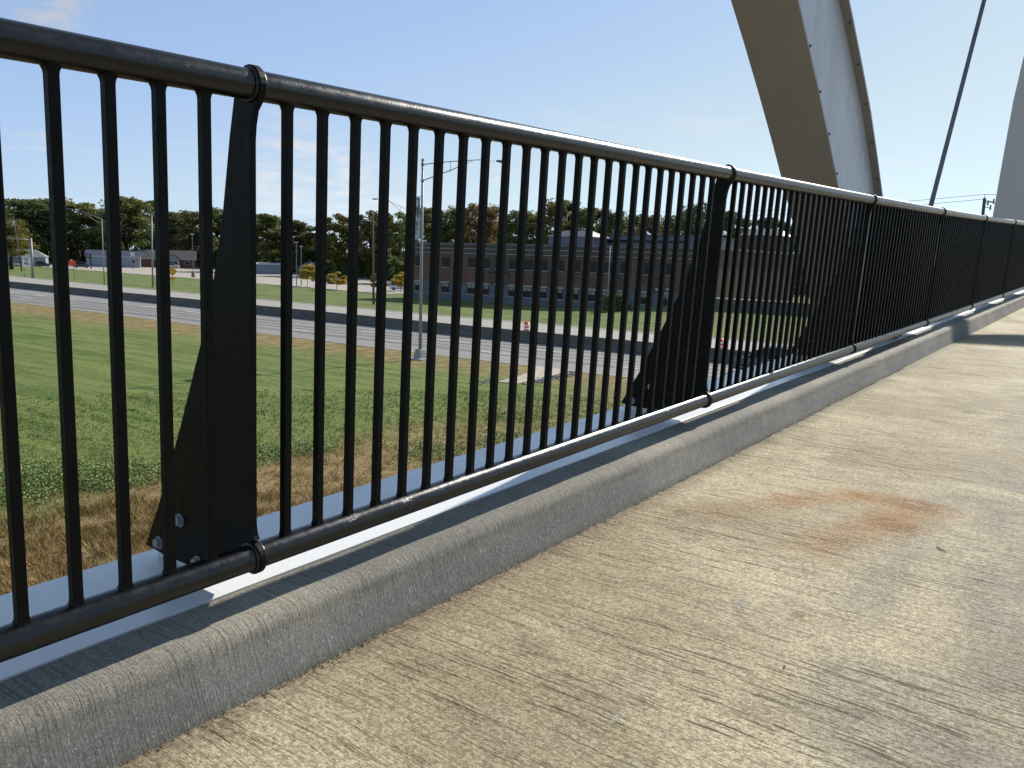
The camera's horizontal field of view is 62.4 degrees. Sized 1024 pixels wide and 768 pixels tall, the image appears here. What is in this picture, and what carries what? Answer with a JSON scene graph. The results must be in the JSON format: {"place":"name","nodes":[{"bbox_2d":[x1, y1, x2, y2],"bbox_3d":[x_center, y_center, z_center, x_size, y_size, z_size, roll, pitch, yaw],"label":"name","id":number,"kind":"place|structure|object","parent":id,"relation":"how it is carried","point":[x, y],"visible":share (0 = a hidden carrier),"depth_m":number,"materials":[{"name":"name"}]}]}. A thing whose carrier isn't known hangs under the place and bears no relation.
{"place":"outdoors","nodes":[
{"label":"outdoors","id":0,"kind":"place"},
{"bbox_2d":[0,479,370,594],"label":"dry grass","id":1,"kind":"structure","parent":0,"point":[100,540],"depth_m":21.13,"materials":[{"name":"brown plant"}]},
{"bbox_2d":[10,287,734,379],"bbox_3d":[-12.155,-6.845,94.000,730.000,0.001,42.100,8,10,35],"label":"road","id":2,"kind":"structure","parent":0,"point":[335,331],"depth_m":78.19,"materials":[{"name":"grey asphalt"}]},
{"bbox_2d":[15,278,744,368],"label":"road markings","id":3,"kind":"object","parent":2,"relation":"on","point":[359,325],"visible":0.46,"depth_m":87.27,"materials":[{"name":"paint"}]},
{"bbox_2d":[733,345,787,369],"bbox_3d":[17.381,-1.601,57.222,4.815,2.015,2.220,8,10,35],"label":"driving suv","id":4,"kind":"object","parent":2,"relation":"on","point":[734,366],"visible":0.12,"depth_m":56.84,"materials":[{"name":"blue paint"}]},
{"bbox_2d":[9,276,787,350],"bbox_3d":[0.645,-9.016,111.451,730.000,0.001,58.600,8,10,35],"label":"road","id":5,"kind":"structure","parent":0,"point":[485,323],"depth_m":107.95,"materials":[{"name":"grey asphalt"}]},
{"bbox_2d":[9,281,750,362],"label":"median barrier","id":6,"kind":"object","parent":5,"relation":"on","point":[445,328],"visible":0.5,"depth_m":87.57,"materials":[{"name":"concrete"}]},
{"bbox_2d":[0,251,812,595],"bbox_3d":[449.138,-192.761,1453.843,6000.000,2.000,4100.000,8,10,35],"label":"ground","id":7,"kind":"structure","parent":0,"point":[34,349],"depth_m":46.58,"materials":[{"name":"green plant"}]},
{"bbox_2d":[11,216,21,270],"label":"utility pole","id":8,"kind":"object","parent":7,"relation":"on","point":[12,223],"visible":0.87,"depth_m":240.59,"materials":[{"name":"brown wood"}]},
{"bbox_2d":[5,205,27,248],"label":"deciduous tree","id":9,"kind":"object","parent":7,"relation":"on","point":[7,210],"visible":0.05,"depth_m":334.18,"materials":[{"name":"green plant"}]},
{"bbox_2d":[7,238,33,277],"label":"mast arm pole","id":10,"kind":"object","parent":7,"relation":"on","point":[31,261],"visible":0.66,"depth_m":191.14,"materials":[{"name":"grey metal"}]},
{"bbox_2d":[6,219,39,269],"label":"deciduous tree","id":11,"kind":"object","parent":7,"relation":"on","point":[11,245],"visible":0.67,"depth_m":254.88,"materials":[{"name":"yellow plant"}]},
{"bbox_2d":[4,198,43,247],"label":"deciduous tree","id":12,"kind":"object","parent":7,"relation":"on","point":[9,202],"visible":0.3,"depth_m":364.27,"materials":[{"name":"green plant"}]},
{"bbox_2d":[22,257,30,276],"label":"speed limit sign","id":13,"kind":"object","parent":7,"relation":"on","point":[26,262],"visible":0.99,"depth_m":195.55,"materials":[{"name":"white metal"}]},
{"bbox_2d":[8,249,48,265],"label":"ranch house","id":14,"kind":"structure","parent":7,"relation":"on","point":[38,256],"depth_m":307.04,"materials":[{"name":"grey"}]},
{"bbox_2d":[5,199,68,248],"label":"deciduous tree","id":15,"kind":"object","parent":7,"relation":"on","point":[42,211],"visible":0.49,"depth_m":365.19,"materials":[{"name":"green plant"}]},
{"bbox_2d":[24,197,76,247],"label":"deciduous tree","id":16,"kind":"object","parent":7,"relation":"on","point":[45,201],"visible":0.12,"depth_m":375.60,"materials":[{"name":"green plant"}]},
{"bbox_2d":[44,201,105,260],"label":"deciduous tree","id":17,"kind":"object","parent":7,"relation":"on","point":[74,219],"visible":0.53,"depth_m":373.41,"materials":[{"name":"green plant"}]},
{"bbox_2d":[0,455,160,503],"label":"weeds","id":18,"kind":"object","parent":7,"relation":"on","point":[51,477],"visible":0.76,"depth_m":26.20,"materials":[{"name":"green plant"}]},
{"bbox_2d":[66,208,104,284],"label":"street lamp","id":19,"kind":"object","parent":7,"relation":"on","point":[102,245],"visible":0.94,"depth_m":167.63,"materials":[{"name":"grey metal"}]},
{"bbox_2d":[68,209,105,249],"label":"deciduous tree","id":20,"kind":"object","parent":7,"relation":"on","point":[82,236],"visible":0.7,"depth_m":371.76,"materials":[{"name":"green plant"}]},
{"bbox_2d":[85,249,141,267],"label":"white house","id":21,"kind":"structure","parent":7,"relation":"on","point":[97,258],"depth_m":328.30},
{"bbox_2d":[95,196,154,250],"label":"deciduous tree","id":22,"kind":"object","parent":7,"relation":"on","point":[128,206],"visible":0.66,"depth_m":367.15,"materials":[{"name":"green plant"}]},
{"bbox_2d":[120,200,169,249],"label":"deciduous tree","id":23,"kind":"object","parent":7,"relation":"on","point":[150,203],"visible":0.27,"depth_m":375.74,"materials":[{"name":"green plant"}]},
{"bbox_2d":[148,215,153,286],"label":"utility pole","id":24,"kind":"object","parent":7,"relation":"on","point":[152,251],"visible":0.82,"depth_m":162.18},
{"bbox_2d":[137,249,196,267],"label":"brick house","id":25,"kind":"structure","parent":7,"relation":"on","point":[182,259],"depth_m":349.89,"materials":[{"name":"red brick"}]},
{"bbox_2d":[169,211,191,250],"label":"deciduous tree","id":26,"kind":"object","parent":7,"relation":"on","point":[175,223],"visible":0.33,"depth_m":381.07,"materials":[{"name":"green plant"}]},
{"bbox_2d":[170,210,216,267],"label":"deciduous tree","id":27,"kind":"object","parent":7,"relation":"on","point":[189,219],"visible":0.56,"depth_m":366.29,"materials":[{"name":"green plant"}]},
{"bbox_2d":[39,266,375,293],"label":"car park kerb","id":28,"kind":"object","parent":7,"relation":"on","point":[195,278],"visible":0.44,"depth_m":197.82,"materials":[{"name":"concrete"}]},
{"bbox_2d":[193,207,222,245],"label":"deciduous tree","id":29,"kind":"object","parent":7,"relation":"on","point":[215,215],"visible":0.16,"depth_m":381.82,"materials":[{"name":"green plant"}]},
{"bbox_2d":[42,265,402,293],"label":"car park","id":30,"kind":"structure","parent":7,"relation":"on","point":[363,284],"depth_m":243.47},
{"bbox_2d":[35,261,50,266],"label":"parked suv","id":31,"kind":"object","parent":30,"relation":"on","point":[40,263],"visible":1,"depth_m":300.18,"materials":[{"name":"grey paint"}]},
{"bbox_2d":[74,261,89,267],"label":"parked van","id":32,"kind":"object","parent":30,"relation":"on","point":[80,264],"visible":0.82,"depth_m":300.35,"materials":[{"name":"grey paint"}]},
{"bbox_2d":[298,265,314,286],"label":"young tree","id":33,"kind":"object","parent":30,"relation":"on","point":[308,272],"visible":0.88,"depth_m":188.72,"materials":[{"name":"yellow plant"}]},
{"bbox_2d":[326,271,346,289],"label":"young tree","id":34,"kind":"object","parent":30,"relation":"on","point":[340,281],"visible":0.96,"depth_m":175.89,"materials":[{"name":"yellow plant"}]},
{"bbox_2d":[390,272,403,291],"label":"young tree","id":35,"kind":"object","parent":30,"relation":"on","point":[400,278],"visible":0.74,"depth_m":177.32,"materials":[{"name":"yellow plant"}]},
{"bbox_2d":[256,218,268,261],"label":"deciduous tree","id":36,"kind":"object","parent":7,"relation":"on","point":[261,246],"visible":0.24,"depth_m":310.07,"materials":[{"name":"green plant"}]},
{"bbox_2d":[256,213,280,262],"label":"deciduous tree","id":37,"kind":"object","parent":7,"relation":"on","point":[272,237],"visible":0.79,"depth_m":302.34,"materials":[{"name":"green plant"}]},
{"bbox_2d":[256,262,280,273],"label":"white garage","id":38,"kind":"structure","parent":7,"relation":"on","point":[268,268],"depth_m":293.60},
{"bbox_2d":[257,438,341,470],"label":"weeds","id":39,"kind":"object","parent":7,"relation":"on","point":[271,449],"visible":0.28,"depth_m":30.61,"materials":[{"name":"green plant"}]},
{"bbox_2d":[293,220,314,265],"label":"deciduous tree","id":40,"kind":"object","parent":7,"relation":"on","point":[300,238],"visible":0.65,"depth_m":310.20,"materials":[{"name":"green plant"}]},
{"bbox_2d":[297,225,333,259],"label":"deciduous tree","id":41,"kind":"object","parent":7,"relation":"on","point":[309,249],"visible":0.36,"depth_m":305.08,"materials":[{"name":"green plant"}]},
{"bbox_2d":[16,302,634,378],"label":"road kerb","id":42,"kind":"structure","parent":7,"relation":"on","point":[326,341],"depth_m":70.24,"materials":[{"name":"concrete"}]},
{"bbox_2d":[311,213,360,276],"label":"deciduous tree","id":43,"kind":"object","parent":7,"relation":"on","point":[339,254],"visible":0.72,"depth_m":277.31,"materials":[{"name":"green plant"}]},
{"bbox_2d":[343,210,391,277],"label":"deciduous tree","id":44,"kind":"object","parent":7,"relation":"on","point":[365,224],"visible":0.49,"depth_m":273.70,"materials":[{"name":"green plant"}]},
{"bbox_2d":[364,213,377,304],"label":"utility pole","id":45,"kind":"object","parent":7,"relation":"on","point":[373,286],"visible":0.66,"depth_m":126.67,"materials":[{"name":"brown wood"}]},
{"bbox_2d":[364,211,398,245],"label":"deciduous tree","id":46,"kind":"object","parent":7,"relation":"on","point":[392,233],"visible":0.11,"depth_m":280.69,"materials":[{"name":"green plant"}]},
{"bbox_2d":[371,211,419,256],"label":"deciduous tree","id":47,"kind":"object","parent":7,"relation":"on","point":[396,250],"visible":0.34,"depth_m":270.10,"materials":[{"name":"green plant"}]},
{"bbox_2d":[14,276,793,344],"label":"road kerb","id":48,"kind":"structure","parent":7,"relation":"on","point":[375,309],"depth_m":113.21,"materials":[{"name":"concrete"}]},
{"bbox_2d":[411,357,425,360],"bbox_3d":[-6.554,-1.767,60.548,1.300,0.200,1.200,8,10,35],"label":"lamp footing","id":49,"kind":"object","parent":7,"relation":"on","point":[421,359],"visible":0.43,"depth_m":60.09,"materials":[{"name":"concrete"}]},
{"bbox_2d":[413,158,501,358],"bbox_3d":[-3.769,-9.037,60.916,6.808,14.240,0.893,-3,9,-28],"label":"street lamp","id":50,"kind":"object","parent":49,"relation":"on","point":[419,352],"visible":0.85,"depth_m":59.65,"materials":[{"name":"silver metal"}]},
{"bbox_2d":[415,196,420,240],"bbox_3d":[-6.744,-11.634,59.463,1.002,3.076,0.056,8,10,35],"label":"banner","id":51,"kind":"object","parent":50,"relation":"attached to","point":[417,231],"visible":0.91,"depth_m":59.36,"materials":[{"name":"teal fabric"}]},
{"bbox_2d":[395,205,445,258],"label":"deciduous tree","id":52,"kind":"object","parent":7,"relation":"on","point":[427,214],"visible":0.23,"depth_m":232.88,"materials":[{"name":"green plant"}]},
{"bbox_2d":[423,209,454,242],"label":"deciduous tree","id":53,"kind":"object","parent":7,"relation":"on","point":[446,228],"visible":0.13,"depth_m":237.06,"materials":[{"name":"green plant"}]},
{"bbox_2d":[440,205,471,242],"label":"deciduous tree","id":54,"kind":"object","parent":7,"relation":"on","point":[450,233],"visible":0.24,"depth_m":234.46,"materials":[{"name":"green plant"}]},
{"bbox_2d":[388,407,553,460],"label":"weeds","id":55,"kind":"object","parent":7,"relation":"on","point":[461,448],"visible":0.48,"depth_m":33.02,"materials":[{"name":"green plant"}]},
{"bbox_2d":[19,221,932,294],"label":"woods","id":56,"kind":"object","parent":7,"relation":"on","point":[395,265],"visible":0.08,"depth_m":308.51,"materials":[{"name":"green plant"}]},
{"bbox_2d":[464,202,495,242],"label":"deciduous tree","id":57,"kind":"object","parent":7,"relation":"on","point":[472,211],"visible":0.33,"depth_m":229.01,"materials":[{"name":"orange plant"}]},
{"bbox_2d":[471,203,498,242],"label":"deciduous tree","id":58,"kind":"object","parent":7,"relation":"on","point":[492,213],"visible":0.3,"depth_m":233.11,"materials":[{"name":"orange plant"}]},
{"bbox_2d":[493,210,536,243],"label":"deciduous tree","id":59,"kind":"object","parent":7,"relation":"on","point":[512,227],"visible":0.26,"depth_m":219.66,"materials":[{"name":"green plant"}]},
{"bbox_2d":[514,210,546,243],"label":"deciduous tree","id":60,"kind":"object","parent":7,"relation":"on","point":[533,219],"visible":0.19,"depth_m":223.33,"materials":[{"name":"green plant"}]},
{"bbox_2d":[498,366,570,383],"bbox_3d":[1.680,-0.526,53.921,3.151,0.150,8.603,4,9,14],"label":"concrete apron","id":61,"kind":"object","parent":7,"relation":"on","point":[539,372],"visible":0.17,"depth_m":53.48,"materials":[{"name":"beige concrete"}]},
{"bbox_2d":[522,371,574,384],"bbox_3d":[2.475,-0.411,52.674,1.631,0.203,7.411,6,10,29],"label":"riprap","id":62,"kind":"object","parent":7,"relation":"on","point":[541,380],"visible":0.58,"depth_m":52.55,"materials":[{"name":"grey stone"}]},
{"bbox_2d":[531,197,570,243],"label":"deciduous tree","id":63,"kind":"object","parent":7,"relation":"on","point":[550,213],"visible":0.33,"depth_m":218.40,"materials":[{"name":"green plant"}]},
{"bbox_2d":[563,200,581,230],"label":"deciduous tree","id":64,"kind":"object","parent":7,"relation":"on","point":[569,209],"visible":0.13,"depth_m":223.81,"materials":[{"name":"green plant"}]},
{"bbox_2d":[568,207,597,232],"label":"deciduous tree","id":65,"kind":"object","parent":7,"relation":"on","point":[582,216],"visible":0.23,"depth_m":219.32,"materials":[{"name":"green plant"}]},
{"bbox_2d":[594,208,611,232],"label":"deciduous tree","id":66,"kind":"object","parent":7,"relation":"on","point":[598,212],"visible":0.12,"depth_m":223.75,"materials":[{"name":"green plant"}]},
{"bbox_2d":[413,229,793,306],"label":"office building","id":67,"kind":"structure","parent":7,"relation":"on","point":[446,261],"depth_m":137.35,"materials":[{"name":"brown brick"}]},
{"bbox_2d":[441,281,449,292],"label":"window","id":68,"kind":"structure","parent":67,"relation":"in","point":[444,284],"depth_m":148.41,"materials":[{"name":"grey glass"}]},
{"bbox_2d":[442,257,449,267],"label":"window","id":69,"kind":"structure","parent":67,"relation":"in","point":[445,260],"depth_m":147.72,"materials":[{"name":"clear glass"}]},
{"bbox_2d":[467,282,474,294],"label":"window","id":70,"kind":"structure","parent":67,"relation":"in","point":[470,286],"depth_m":145.04,"materials":[{"name":"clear glass"}]},
{"bbox_2d":[468,257,475,268],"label":"window","id":71,"kind":"structure","parent":67,"relation":"in","point":[471,261],"depth_m":144.33,"materials":[{"name":"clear glass"}]},
{"bbox_2d":[483,283,489,295],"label":"window","id":72,"kind":"structure","parent":67,"relation":"in","point":[486,286],"depth_m":143.11,"materials":[{"name":"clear glass"}]},
{"bbox_2d":[507,285,514,296],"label":"window","id":73,"kind":"structure","parent":67,"relation":"in","point":[510,287],"depth_m":140.10,"materials":[{"name":"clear glass"}]},
{"bbox_2d":[508,259,515,269],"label":"window","id":74,"kind":"structure","parent":67,"relation":"in","point":[512,262],"depth_m":139.38,"materials":[{"name":"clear glass"}]},
{"bbox_2d":[522,285,532,297],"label":"window","id":75,"kind":"structure","parent":67,"relation":"in","point":[527,290],"depth_m":138.18,"materials":[{"name":"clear glass"}]},
{"bbox_2d":[524,259,532,270],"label":"window","id":76,"kind":"structure","parent":67,"relation":"in","point":[528,263],"depth_m":137.54,"materials":[{"name":"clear glass"}]},
{"bbox_2d":[540,286,547,298],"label":"window","id":77,"kind":"structure","parent":67,"relation":"in","point":[543,293],"depth_m":136.29,"materials":[{"name":"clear glass"}]},
{"bbox_2d":[542,260,547,270],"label":"window","id":78,"kind":"structure","parent":67,"relation":"in","point":[544,262],"depth_m":135.66,"materials":[{"name":"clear glass"}]},
{"bbox_2d":[557,287,563,299],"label":"window","id":79,"kind":"structure","parent":67,"relation":"in","point":[560,289],"depth_m":134.47,"materials":[{"name":"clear glass"}]},
{"bbox_2d":[573,288,579,300],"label":"window","id":80,"kind":"structure","parent":67,"relation":"in","point":[576,290],"depth_m":132.74,"materials":[{"name":"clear glass"}]},
{"bbox_2d":[588,289,595,301],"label":"window","id":81,"kind":"structure","parent":67,"relation":"in","point":[591,292],"depth_m":131.10,"materials":[{"name":"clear glass"}]},
{"bbox_2d":[590,261,596,272],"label":"window","id":82,"kind":"structure","parent":67,"relation":"in","point":[593,265],"depth_m":130.43,"materials":[{"name":"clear glass"}]},
{"bbox_2d":[604,261,611,273],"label":"window","id":83,"kind":"structure","parent":67,"relation":"in","point":[606,269],"depth_m":129.00,"materials":[{"name":"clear glass"}]},
{"bbox_2d":[640,291,646,304],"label":"window","id":84,"kind":"structure","parent":67,"relation":"in","point":[643,293],"depth_m":125.92,"materials":[{"name":"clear glass"}]},
{"bbox_2d":[643,262,648,274],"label":"window","id":85,"kind":"structure","parent":67,"relation":"in","point":[646,265],"depth_m":125.19,"materials":[{"name":"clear glass"}]},
{"bbox_2d":[595,211,634,234],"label":"deciduous tree","id":86,"kind":"object","parent":7,"relation":"on","point":[611,220],"visible":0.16,"depth_m":218.33,"materials":[{"name":"green plant"}]},
{"bbox_2d":[602,292,632,310],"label":"lawn bush","id":87,"kind":"object","parent":7,"relation":"on","point":[618,302],"visible":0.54,"depth_m":114.14,"materials":[{"name":"green plant"}]},
{"bbox_2d":[624,214,641,234],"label":"deciduous tree","id":88,"kind":"object","parent":7,"relation":"on","point":[638,217],"visible":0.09,"depth_m":226.98,"materials":[{"name":"green plant"}]},
{"bbox_2d":[634,215,663,234],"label":"deciduous tree","id":89,"kind":"object","parent":7,"relation":"on","point":[650,222],"visible":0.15,"depth_m":220.24,"materials":[{"name":"green plant"}]},
{"bbox_2d":[659,213,675,233],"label":"deciduous tree","id":90,"kind":"object","parent":7,"relation":"on","point":[672,224],"visible":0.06,"depth_m":225.91,"materials":[{"name":"green plant"}]},
{"bbox_2d":[681,202,706,235],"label":"deciduous tree","id":91,"kind":"object","parent":7,"relation":"on","point":[694,220],"visible":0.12,"depth_m":214.35,"materials":[{"name":"green plant"}]},
{"bbox_2d":[723,210,736,237],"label":"deciduous tree","id":92,"kind":"object","parent":7,"relation":"on","point":[726,221],"visible":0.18,"depth_m":222.38,"materials":[{"name":"green plant"}]},
{"bbox_2d":[732,216,751,238],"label":"deciduous tree","id":93,"kind":"object","parent":7,"relation":"on","point":[742,228],"visible":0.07,"depth_m":222.21,"materials":[{"name":"green plant"}]},
{"bbox_2d":[715,298,812,314],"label":"retaining wall","id":94,"kind":"structure","parent":7,"relation":"on","point":[726,303],"depth_m":107.42,"materials":[{"name":"grey concrete"}]},
{"bbox_2d":[757,217,778,228],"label":"deciduous tree","id":95,"kind":"object","parent":7,"relation":"on","point":[765,222],"visible":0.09,"depth_m":224.47,"materials":[{"name":"green plant"}]},
{"bbox_2d":[784,226,802,294],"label":"deciduous tree","id":96,"kind":"object","parent":7,"relation":"on","point":[798,260],"visible":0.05,"depth_m":224.84,"materials":[{"name":"green plant"}]},
{"bbox_2d":[981,196,994,214],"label":"utility pole","id":97,"kind":"object","parent":7,"relation":"on","point":[983,206],"visible":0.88,"depth_m":111.70,"materials":[{"name":"brown wood"}]},
{"bbox_2d":[0,0,1023,252],"label":"sky","id":98,"kind":"structure","parent":0,"point":[673,77],"materials":[{"name":"blue"}]},
{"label":"deck slab","id":99,"kind":"structure","parent":0,"visible":0},
{"bbox_2d":[0,292,1023,767],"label":"concrete kerb","id":100,"kind":"structure","parent":99,"relation":"on","point":[118,702],"depth_m":2.58,"materials":[{"name":"grey concrete"}]},
{"bbox_2d":[0,290,1023,682],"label":"edge girder","id":101,"kind":"object","parent":100,"relation":"attached to","point":[50,594],"visible":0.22,"depth_m":2.94,"materials":[{"name":"white paint"}]},
{"bbox_2d":[0,17,1023,662],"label":"metal railing","id":102,"kind":"object","parent":101,"relation":"on","point":[204,531],"visible":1,"depth_m":2.69,"materials":[{"name":"black metal"}]},
{"bbox_2d":[731,0,897,348],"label":"arch rib","id":103,"kind":"object","parent":101,"relation":"attached to","point":[805,59],"visible":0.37,"depth_m":6.57,"materials":[{"name":"paint"}]},
{"bbox_2d":[899,0,985,336],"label":"hanger rod","id":104,"kind":"object","parent":101,"relation":"attached to","point":[954,113],"visible":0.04,"depth_m":10.62,"materials":[{"name":"metal"}]},
{"bbox_2d":[117,308,1023,767],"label":"path","id":105,"kind":"structure","parent":99,"relation":"on","point":[877,622],"depth_m":2.68,"materials":[{"name":"concrete"}]},
{"bbox_2d":[33,368,1011,767],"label":"grit","id":106,"kind":"object","parent":105,"relation":"on","point":[469,590],"visible":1,"depth_m":2.90,"materials":[{"name":"gravel"}]},
{"bbox_2d":[993,57,1023,220],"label":"portal rib","id":107,"kind":"object","parent":99,"relation":"on","point":[1009,202],"visible":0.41,"depth_m":25.16,"materials":[{"name":"white metal"}]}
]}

